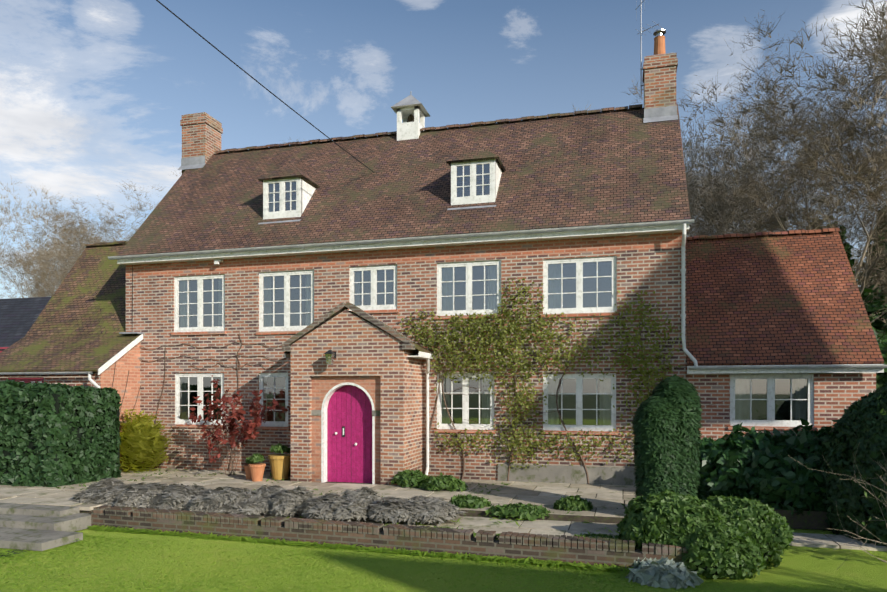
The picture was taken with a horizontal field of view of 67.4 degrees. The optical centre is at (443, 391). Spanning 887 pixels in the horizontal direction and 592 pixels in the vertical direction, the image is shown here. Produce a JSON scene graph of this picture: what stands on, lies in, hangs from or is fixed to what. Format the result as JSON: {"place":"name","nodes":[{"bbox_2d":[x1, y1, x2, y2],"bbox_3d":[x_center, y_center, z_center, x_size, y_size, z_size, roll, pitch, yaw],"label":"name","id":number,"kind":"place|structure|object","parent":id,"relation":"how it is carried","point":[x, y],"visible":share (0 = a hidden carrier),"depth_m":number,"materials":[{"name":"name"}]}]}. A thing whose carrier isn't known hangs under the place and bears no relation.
{"place":"outdoors","nodes":[
{"label":"outdoors","id":0,"kind":"place"},
{"bbox_2d":[1,549,29,556],"bbox_3d":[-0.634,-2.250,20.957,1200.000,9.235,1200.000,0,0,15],"label":"ground sheet","id":1,"kind":"object","parent":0,"point":[18,550],"depth_m":9.27,"materials":[{"name":"green plant"}]},
{"bbox_2d":[0,180,61,282],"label":"bare tree","id":2,"kind":"object","parent":1,"relation":"on","point":[23,228],"visible":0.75,"depth_m":49.18,"materials":[{"name":"plant"}]},
{"bbox_2d":[0,238,75,297],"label":"bare tree","id":3,"kind":"object","parent":1,"relation":"on","point":[37,279],"visible":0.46,"depth_m":36.06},
{"bbox_2d":[0,242,89,296],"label":"bare tree","id":4,"kind":"object","parent":1,"relation":"on","point":[33,267],"visible":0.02,"depth_m":65.21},
{"bbox_2d":[0,228,99,298],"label":"bare tree","id":5,"kind":"object","parent":1,"relation":"on","point":[45,253],"visible":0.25,"depth_m":43.39,"materials":[{"name":"brown plant"}]},
{"bbox_2d":[0,214,110,298],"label":"bare tree","id":6,"kind":"object","parent":1,"relation":"on","point":[42,253],"visible":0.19,"depth_m":55.08,"materials":[{"name":"brown plant"}]},
{"bbox_2d":[24,210,86,297],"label":"bare tree","id":7,"kind":"object","parent":1,"relation":"on","point":[63,244],"visible":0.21,"depth_m":65.59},
{"bbox_2d":[0,342,139,470],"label":"wing walls","id":8,"kind":"structure","parent":1,"relation":"on","point":[128,361],"depth_m":16.05,"materials":[{"name":"orange brick"}]},
{"bbox_2d":[0,372,99,387],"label":"wing gutter","id":9,"kind":"object","parent":8,"relation":"attached to","point":[94,383],"visible":0.6,"depth_m":15.43,"materials":[{"name":"white plastic"}]},
{"bbox_2d":[27,194,125,296],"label":"bare tree","id":10,"kind":"object","parent":1,"relation":"on","point":[53,217],"visible":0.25,"depth_m":70.25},
{"bbox_2d":[46,218,112,277],"bbox_3d":[-18.847,-4.226,39.497,9.971,11.757,6.648,0,0,7],"label":"bare tree","id":11,"kind":"object","parent":1,"relation":"on","point":[86,240],"depth_m":38.32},
{"bbox_2d":[30,210,129,295],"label":"bare tree","id":12,"kind":"object","parent":1,"relation":"on","point":[66,233],"visible":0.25,"depth_m":49.73,"materials":[{"name":"brown plant"}]},
{"bbox_2d":[66,223,131,252],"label":"bare tree","id":13,"kind":"object","parent":1,"relation":"on","point":[97,239],"visible":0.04,"depth_m":60.45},
{"bbox_2d":[80,182,163,250],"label":"bare tree","id":14,"kind":"object","parent":1,"relation":"on","point":[133,210],"visible":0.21,"depth_m":45.83,"materials":[{"name":"brown plant"}]},
{"bbox_2d":[126,223,685,485],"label":"house walls","id":15,"kind":"structure","parent":1,"relation":"on","point":[651,263],"depth_m":14.60,"materials":[{"name":"brown brick"}]},
{"bbox_2d":[178,112,222,173],"bbox_3d":[-7.141,-6.374,19.552,0.840,3.372,0.990,0,0,15],"label":"chimney","id":16,"kind":"object","parent":15,"relation":"attached to","point":[202,132],"visible":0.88,"depth_m":19.25,"materials":[{"name":"brick"}]},
{"bbox_2d":[214,259,222,264],"bbox_3d":[-5.406,-3.123,15.955,0.180,0.170,0.160,0,0,15],"label":"security light","id":17,"kind":"object","parent":15,"relation":"attached to","point":[216,261],"visible":0.77,"depth_m":15.90,"materials":[{"name":"white paint"}]},
{"bbox_2d":[156,0,373,172],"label":"overhead cable","id":18,"kind":"object","parent":15,"relation":"attached to","point":[255,79],"visible":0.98,"depth_m":11.90,"materials":[{"name":"black plastic"}]},
{"bbox_2d":[258,177,316,223],"bbox_3d":[-3.838,-4.636,16.535,1.120,1.144,1.044,0,0,15],"label":"dormer frame","id":19,"kind":"object","parent":15,"relation":"on","point":[305,190],"visible":0.94,"depth_m":16.19,"materials":[{"name":"white wood"}]},
{"bbox_2d":[268,182,295,211],"bbox_3d":[-3.925,-4.740,16.219,0.766,0.701,0.001,0,0,15],"label":"dormer glass","id":20,"kind":"object","parent":19,"relation":"in","point":[288,196],"visible":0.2,"depth_m":16.22,"materials":[{"name":"grey glass"}]},
{"bbox_2d":[258,163,319,187],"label":"dormer roof","id":21,"kind":"structure","parent":19,"relation":"on","point":[289,170],"depth_m":16.26,"materials":[{"name":"brown tile"}]},
{"bbox_2d":[171,309,618,434],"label":"window sills","id":22,"kind":"structure","parent":15,"relation":"attached to","point":[393,311],"depth_m":14.53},
{"bbox_2d":[179,261,611,424],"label":"windows","id":23,"kind":"structure","parent":15,"relation":"attached to","point":[447,293],"depth_m":16.19,"materials":[{"name":"white wood"}]},
{"bbox_2d":[174,256,616,430],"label":"window frames","id":24,"kind":"structure","parent":15,"relation":"in","point":[579,393],"depth_m":14.63,"materials":[{"name":"white wood"}]},
{"bbox_2d":[179,261,611,424],"bbox_3d":[-1.536,-1.016,15.055,10.366,3.451,0.001,0,0,15],"label":"window glass","id":25,"kind":"object","parent":24,"relation":"in","point":[447,274],"visible":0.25,"depth_m":14.57,"materials":[{"name":"glass"}]},
{"bbox_2d":[108,219,697,474],"bbox_3d":[-1.626,-0.739,14.811,13.716,5.174,0.380,0,0,15],"label":"house gutter and pipes","id":26,"kind":"object","parent":15,"relation":"attached to","point":[556,230],"visible":0.94,"depth_m":14.17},
{"bbox_2d":[117,224,688,264],"bbox_3d":[-1.616,-3.254,14.879,13.380,0.165,0.245,0,0,15],"label":"gutter","id":27,"kind":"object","parent":15,"relation":"attached to","point":[645,230],"depth_m":14.48,"materials":[{"name":"white plastic"}]},
{"bbox_2d":[117,104,689,255],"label":"house roof","id":28,"kind":"structure","parent":15,"relation":"on","point":[613,165],"depth_m":15.92,"materials":[{"name":"brown tile"}]},
{"bbox_2d":[391,91,429,140],"bbox_3d":[-0.878,-7.360,17.966,0.860,1.480,0.860,0,0,15],"label":"roof cupola","id":29,"kind":"object","parent":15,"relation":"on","point":[410,110],"visible":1,"depth_m":17.71,"materials":[{"name":"white paint"}]},
{"bbox_2d":[447,159,501,209],"bbox_3d":[0.754,-4.636,15.284,1.120,1.144,1.044,0,0,15],"label":"dormer frame","id":30,"kind":"object","parent":15,"relation":"on","point":[495,173],"visible":0.92,"depth_m":14.93,"materials":[{"name":"white wood"}]},
{"bbox_2d":[457,164,489,196],"bbox_3d":[0.668,-4.740,14.968,0.766,0.701,0.001,0,0,15],"label":"dormer glass","id":31,"kind":"object","parent":30,"relation":"in","point":[476,181],"visible":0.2,"depth_m":14.95,"materials":[{"name":"grey glass"}]},
{"bbox_2d":[446,144,505,170],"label":"dormer roof","id":32,"kind":"structure","parent":30,"relation":"on","point":[476,152],"depth_m":14.98,"materials":[{"name":"brown tile"}]},
{"bbox_2d":[397,278,682,468],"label":"creeper leaves","id":33,"kind":"object","parent":15,"relation":"attached to","point":[524,364],"visible":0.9,"depth_m":13.91,"materials":[{"name":"green plant"}]},
{"bbox_2d":[642,29,677,122],"bbox_3d":[5.257,-7.194,16.175,0.780,3.212,0.990,0,0,15],"label":"chimney","id":34,"kind":"object","parent":15,"relation":"on","point":[660,65],"visible":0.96,"depth_m":15.86,"materials":[{"name":"brick"}]},
{"bbox_2d":[635,0,660,95],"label":"tv aerial","id":35,"kind":"object","parent":34,"relation":"attached to","point":[641,67],"visible":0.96,"depth_m":16.15,"materials":[{"name":"silver metal"}]},
{"bbox_2d":[0,528,886,591],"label":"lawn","id":36,"kind":"structure","parent":1,"relation":"on","point":[830,568],"depth_m":8.22,"materials":[{"name":"green plant"}]},
{"bbox_2d":[0,503,90,550],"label":"terrace steps","id":37,"kind":"structure","parent":36,"relation":"on","point":[33,527],"depth_m":10.28,"materials":[{"name":"grey stone"}]},
{"bbox_2d":[0,514,705,579],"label":"grass tufts","id":38,"kind":"object","parent":36,"relation":"on","point":[501,559],"visible":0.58,"depth_m":9.20,"materials":[{"name":"green plant"}]},
{"bbox_2d":[91,505,690,570],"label":"retaining wall","id":39,"kind":"structure","parent":36,"relation":"on","point":[546,547],"depth_m":9.22,"materials":[{"name":"brick"}]},
{"bbox_2d":[434,526,622,542],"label":"moss cushions","id":40,"kind":"object","parent":39,"relation":"on","point":[593,535],"visible":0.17,"depth_m":9.08,"materials":[{"name":"green plant"}]},
{"bbox_2d":[0,478,831,534],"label":"terrace bed","id":41,"kind":"object","parent":36,"relation":"on","point":[813,519],"visible":0.08,"depth_m":10.66,"materials":[{"name":"soil"}]},
{"bbox_2d":[0,379,121,486],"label":"yew hedge","id":42,"kind":"object","parent":41,"relation":"on","point":[58,427],"depth_m":13.55,"materials":[{"name":"green plant"}]},
{"bbox_2d":[185,375,290,475],"bbox_3d":[-4.523,0.764,14.589,2.285,2.303,1.669,0,0,15],"label":"red shrub","id":43,"kind":"object","parent":41,"relation":"on","point":[250,426],"depth_m":14.89,"materials":[{"name":"red plant"}]},
{"bbox_2d":[282,302,421,485],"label":"porch walls","id":44,"kind":"structure","parent":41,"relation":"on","point":[380,368],"depth_m":13.82,"materials":[{"name":"brown brick"}]},
{"bbox_2d":[324,350,335,364],"bbox_3d":[-2.319,-0.704,13.704,0.200,0.312,0.300,0,0,15],"label":"porch lantern","id":45,"kind":"object","parent":44,"relation":"attached to","point":[329,352],"visible":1,"depth_m":13.64,"materials":[{"name":"black metal"}]},
{"bbox_2d":[327,385,371,482],"bbox_3d":[-2.004,1.037,13.852,1.200,2.350,0.450,0,0,15],"label":"porch door","id":46,"kind":"structure","parent":44,"relation":"in","point":[349,433],"depth_m":14.06,"materials":[{"name":"pink wood"}]},
{"bbox_2d":[284,311,432,353],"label":"porch roof","id":47,"kind":"structure","parent":44,"relation":"on","point":[420,348],"depth_m":14.27,"materials":[{"name":"brown tile"}]},
{"bbox_2d":[285,351,433,358],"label":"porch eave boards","id":48,"kind":"object","parent":47,"relation":"attached to","point":[422,355],"visible":0.67,"depth_m":14.08,"materials":[{"name":"white wood"}]},
{"bbox_2d":[112,265,722,483],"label":"climber stems","id":49,"kind":"object","parent":41,"relation":"on","point":[422,370],"visible":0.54,"depth_m":14.53,"materials":[{"name":"brown"}]},
{"bbox_2d":[270,469,592,520],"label":"low shrubs","id":50,"kind":"object","parent":41,"relation":"on","point":[418,478],"visible":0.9,"depth_m":10.91,"materials":[{"name":"green plant"}]},
{"bbox_2d":[0,468,886,550],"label":"terrace flagstones","id":51,"kind":"object","parent":41,"relation":"on","point":[608,500],"visible":0.4,"depth_m":12.21,"materials":[{"name":"stone"}]},
{"bbox_2d":[120,408,173,472],"bbox_3d":[-7.231,1.194,15.855,1.719,1.592,1.317,0,0,15],"label":"weeping shrub","id":52,"kind":"object","parent":51,"relation":"on","point":[141,436],"depth_m":15.64,"materials":[{"name":"yellow plant"}]},
{"bbox_2d":[243,454,290,481],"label":"plant pots","id":53,"kind":"object","parent":51,"relation":"on","point":[280,464],"visible":0.94,"depth_m":14.36,"materials":[{"name":"ceramic"}]},
{"bbox_2d":[245,443,290,463],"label":"potted plants","id":54,"kind":"object","parent":53,"relation":"on","point":[277,449],"visible":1,"depth_m":14.41,"materials":[{"name":"green plant"}]},
{"bbox_2d":[72,477,464,525],"bbox_3d":[-3.154,1.799,11.091,7.002,0.476,1.479,0,0,15],"label":"lavender row","id":55,"kind":"object","parent":51,"relation":"on","point":[366,502],"visible":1,"depth_m":10.64,"materials":[{"name":"grey plant"}]},
{"bbox_2d":[13,468,627,513],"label":"paving weeds","id":56,"kind":"object","parent":51,"relation":"on","point":[311,491],"visible":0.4,"depth_m":13.58,"materials":[{"name":"green plant"}]},
{"bbox_2d":[631,375,703,500],"bbox_3d":[3.416,0.988,10.188,1.198,2.498,0.846,0,0,-25],"label":"irish yew","id":57,"kind":"object","parent":41,"relation":"on","point":[665,457],"depth_m":9.91,"materials":[{"name":"green plant"}]},
{"bbox_2d":[636,506,708,548],"bbox_3d":[3.062,1.834,8.730,1.110,0.756,1.045,0,0,15],"label":"box mound","id":58,"kind":"object","parent":41,"relation":"on","point":[667,527],"depth_m":8.41,"materials":[{"name":"green plant"}]},
{"bbox_2d":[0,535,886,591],"bbox_3d":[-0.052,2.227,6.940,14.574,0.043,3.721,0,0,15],"label":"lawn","id":59,"kind":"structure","parent":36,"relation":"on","point":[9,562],"depth_m":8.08,"materials":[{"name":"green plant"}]},
{"bbox_2d":[625,556,703,588],"bbox_3d":[2.567,2.140,7.806,0.896,0.428,0.691,0,0,15],"label":"silvery shrub","id":60,"kind":"object","parent":36,"relation":"on","point":[665,573],"visible":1,"depth_m":7.65,"materials":[{"name":"grey plant"}]},
{"bbox_2d":[616,489,793,579],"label":"rounded shrubs","id":61,"kind":"object","parent":36,"relation":"on","point":[732,521],"visible":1,"depth_m":8.27,"materials":[{"name":"green plant"}]},
{"bbox_2d":[692,538,752,575],"bbox_3d":[3.345,1.966,8.159,0.857,0.492,0.632,0,0,15],"label":"box mound","id":62,"kind":"object","parent":36,"relation":"on","point":[705,568],"depth_m":7.91,"materials":[{"name":"green plant"}]},
{"bbox_2d":[723,506,775,561],"bbox_3d":[3.850,1.862,8.794,0.990,0.700,0.958,0,0,15],"label":"box mound","id":63,"kind":"object","parent":36,"relation":"on","point":[767,543],"depth_m":8.40,"materials":[{"name":"green plant"}]},
{"bbox_2d":[788,445,886,572],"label":"bare branches","id":64,"kind":"object","parent":36,"relation":"on","point":[853,515],"visible":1,"depth_m":7.29,"materials":[{"name":"plant"}]},
{"bbox_2d":[626,77,685,140],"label":"bare tree","id":65,"kind":"object","parent":1,"relation":"on","point":[639,95],"visible":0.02,"depth_m":43.09,"materials":[{"name":"brown plant"}]},
{"bbox_2d":[682,141,709,234],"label":"bare tree","id":66,"kind":"object","parent":1,"relation":"on","point":[693,178],"visible":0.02,"depth_m":54.32,"materials":[{"name":"brown plant"}]},
{"bbox_2d":[686,180,710,236],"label":"bare tree","id":67,"kind":"object","parent":1,"relation":"on","point":[695,222],"depth_m":42.86,"materials":[{"name":"brown plant"}]},
{"bbox_2d":[679,75,740,236],"bbox_3d":[9.652,-4.877,28.451,8.405,13.666,9.044,0,0,-24],"label":"bare tree","id":68,"kind":"object","parent":1,"relation":"on","point":[689,180],"visible":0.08,"depth_m":25.68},
{"bbox_2d":[686,168,735,236],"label":"bare tree","id":69,"kind":"object","parent":1,"relation":"on","point":[702,211],"visible":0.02,"depth_m":41.46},
{"bbox_2d":[681,126,750,236],"bbox_3d":[12.250,-6.511,35.681,10.240,15.284,7.902,0,0,15],"label":"bare tree","id":70,"kind":"object","parent":1,"relation":"on","point":[693,151],"visible":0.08,"depth_m":35.28,"materials":[{"name":"brown plant"}]},
{"bbox_2d":[686,168,813,235],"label":"bare tree","id":71,"kind":"object","parent":1,"relation":"on","point":[729,203],"visible":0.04,"depth_m":53.91,"materials":[{"name":"brown plant"}]},
{"bbox_2d":[686,102,821,235],"bbox_3d":[11.178,-4.354,24.651,6.488,13.318,8.407,0,0,30],"label":"bare tree","id":72,"kind":"object","parent":1,"relation":"on","point":[722,208],"visible":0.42,"depth_m":24.78,"materials":[{"name":"plant"}]},
{"bbox_2d":[682,78,828,236],"bbox_3d":[13.134,-5.808,29.843,7.323,15.070,7.606,0,0,5],"label":"bare tree","id":73,"kind":"object","parent":1,"relation":"on","point":[698,220],"visible":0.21,"depth_m":29.70,"materials":[{"name":"brown plant"}]},
{"bbox_2d":[695,418,836,515],"bbox_3d":[6.188,1.315,11.674,4.398,2.069,2.323,0,0,15],"label":"hedge","id":74,"kind":"object","parent":1,"relation":"on","point":[763,467],"visible":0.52,"depth_m":11.28,"materials":[{"name":"green plant"}]},
{"bbox_2d":[693,163,849,233],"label":"bare tree","id":75,"kind":"object","parent":1,"relation":"on","point":[790,206],"depth_m":57.74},
{"bbox_2d":[686,359,875,440],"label":"wing walls","id":76,"kind":"structure","parent":1,"relation":"on","point":[836,395],"depth_m":12.69,"materials":[{"name":"red brick"}]},
{"bbox_2d":[730,374,813,426],"bbox_3d":[6.375,0.172,12.957,1.490,1.020,0.082,0,0,15],"label":"window frame","id":77,"kind":"object","parent":76,"relation":"in","point":[771,399],"visible":0.9,"depth_m":12.93,"materials":[{"name":"white wood"}]},
{"bbox_2d":[728,426,816,430],"bbox_3d":[6.358,0.718,12.893,1.570,0.068,0.075,0,0,15],"label":"window sill","id":78,"kind":"structure","parent":76,"relation":"attached to","point":[768,428],"depth_m":12.86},
{"bbox_2d":[686,228,883,365],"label":"wing roof","id":79,"kind":"structure","parent":76,"relation":"on","point":[791,297],"depth_m":13.78,"materials":[{"name":"red tile"}]},
{"bbox_2d":[687,364,886,373],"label":"wing gutter","id":80,"kind":"object","parent":76,"relation":"attached to","point":[850,368],"visible":0.96,"depth_m":12.59,"materials":[{"name":"white metal"}]},
{"bbox_2d":[677,52,886,301],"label":"bare tree","id":81,"kind":"object","parent":1,"relation":"on","point":[869,272],"visible":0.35,"depth_m":23.98,"materials":[{"name":"plant"}]},
{"bbox_2d":[722,102,848,231],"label":"bare tree","id":82,"kind":"object","parent":1,"relation":"on","point":[784,178],"visible":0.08,"depth_m":46.14,"materials":[{"name":"brown plant"}]},
{"bbox_2d":[697,10,886,343],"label":"bare tree","id":83,"kind":"object","parent":1,"relation":"on","point":[851,181],"visible":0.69,"depth_m":20.41,"materials":[{"name":"brown plant"}]},
{"bbox_2d":[699,78,884,232],"bbox_3d":[19.223,-9.090,38.257,12.672,20.245,9.290,0,0,-25],"label":"bare tree","id":84,"kind":"object","parent":1,"relation":"on","point":[770,144],"visible":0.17,"depth_m":36.23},
{"bbox_2d":[740,142,886,304],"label":"bare tree","id":85,"kind":"object","parent":1,"relation":"on","point":[837,214],"visible":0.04,"depth_m":30.00,"materials":[{"name":"brown plant"}]},
{"bbox_2d":[770,0,886,298],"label":"bare tree","id":86,"kind":"object","parent":1,"relation":"on","point":[879,37],"visible":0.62,"depth_m":22.68,"materials":[{"name":"brown plant"}]},
{"bbox_2d":[814,51,886,227],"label":"bare tree","id":87,"kind":"object","parent":1,"relation":"on","point":[878,123],"visible":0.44,"depth_m":19.75,"materials":[{"name":"brown plant"}]},
{"bbox_2d":[817,205,886,389],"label":"evergreen understorey foliage","id":88,"kind":"object","parent":1,"relation":"on","point":[881,379],"visible":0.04,"depth_m":22.31,"materials":[{"name":"green plant"}]},
{"bbox_2d":[825,128,886,274],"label":"bare tree","id":89,"kind":"object","parent":1,"relation":"on","point":[855,207],"visible":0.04,"depth_m":38.24,"materials":[{"name":"brown plant"}]},
{"bbox_2d":[846,0,886,143],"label":"bare tree","id":90,"kind":"object","parent":1,"relation":"on","point":[879,55],"visible":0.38,"depth_m":21.46,"materials":[{"name":"brown plant"}]},
{"bbox_2d":[854,58,886,184],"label":"bare tree","id":91,"kind":"object","parent":1,"relation":"on","point":[873,133],"visible":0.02,"depth_m":36.25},
{"bbox_2d":[867,312,882,326],"bbox_3d":[14.996,-0.221,23.067,4.154,4.988,4.230,0,0,15],"label":"evergreen","id":92,"kind":"object","parent":1,"relation":"on","point":[868,313],"visible":0.04,"depth_m":22.36,"materials":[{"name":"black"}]},
{"bbox_2d":[0,297,50,350],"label":"roof","id":93,"kind":"structure","parent":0,"point":[18,317],"depth_m":24.93,"materials":[{"name":"grey tile"}]},
{"bbox_2d":[8,377,43,382],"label":"wall","id":94,"kind":"structure","parent":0,"point":[28,379],"depth_m":15.98,"materials":[{"name":"red brick"}]},
{"bbox_2d":[0,241,140,371],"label":"wing roof","id":95,"kind":"structure","parent":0,"point":[79,325],"depth_m":17.41,"materials":[{"name":"tile"}]},
{"bbox_2d":[98,332,142,374],"bbox_3d":[-7.932,-0.919,15.985,0.530,1.098,1.470,0,0,15],"label":"bargeboard","id":96,"kind":"object","parent":95,"relation":"attached to","point":[116,357],"visible":0.83,"depth_m":15.96,"materials":[{"name":"white wood"}]},
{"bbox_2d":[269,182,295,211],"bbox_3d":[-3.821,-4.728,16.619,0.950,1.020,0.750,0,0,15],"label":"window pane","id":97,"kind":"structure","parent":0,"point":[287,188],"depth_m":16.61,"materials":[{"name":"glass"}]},
{"bbox_2d":[0,0,886,298],"label":"sky","id":98,"kind":"structure","parent":0,"point":[95,95],"materials":[{"name":"blue"}]},
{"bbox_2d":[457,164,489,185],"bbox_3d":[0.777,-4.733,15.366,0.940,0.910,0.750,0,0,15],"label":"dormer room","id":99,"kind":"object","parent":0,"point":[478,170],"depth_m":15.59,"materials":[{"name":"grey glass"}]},
{"bbox_2d":[735,379,807,419],"bbox_3d":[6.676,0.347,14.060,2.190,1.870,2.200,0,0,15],"label":"window glass","id":100,"kind":"object","parent":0,"point":[764,416],"depth_m":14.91,"materials":[{"name":"clear glass"}]},
{"bbox_2d":[819,383,886,546],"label":"yew dome","id":101,"kind":"structure","parent":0,"point":[860,417],"depth_m":9.94,"materials":[{"name":"green plant"}]},
{"bbox_2d":[860,408,885,531],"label":"bare shrub","id":102,"kind":"object","parent":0,"point":[865,493],"depth_m":8.61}
]}

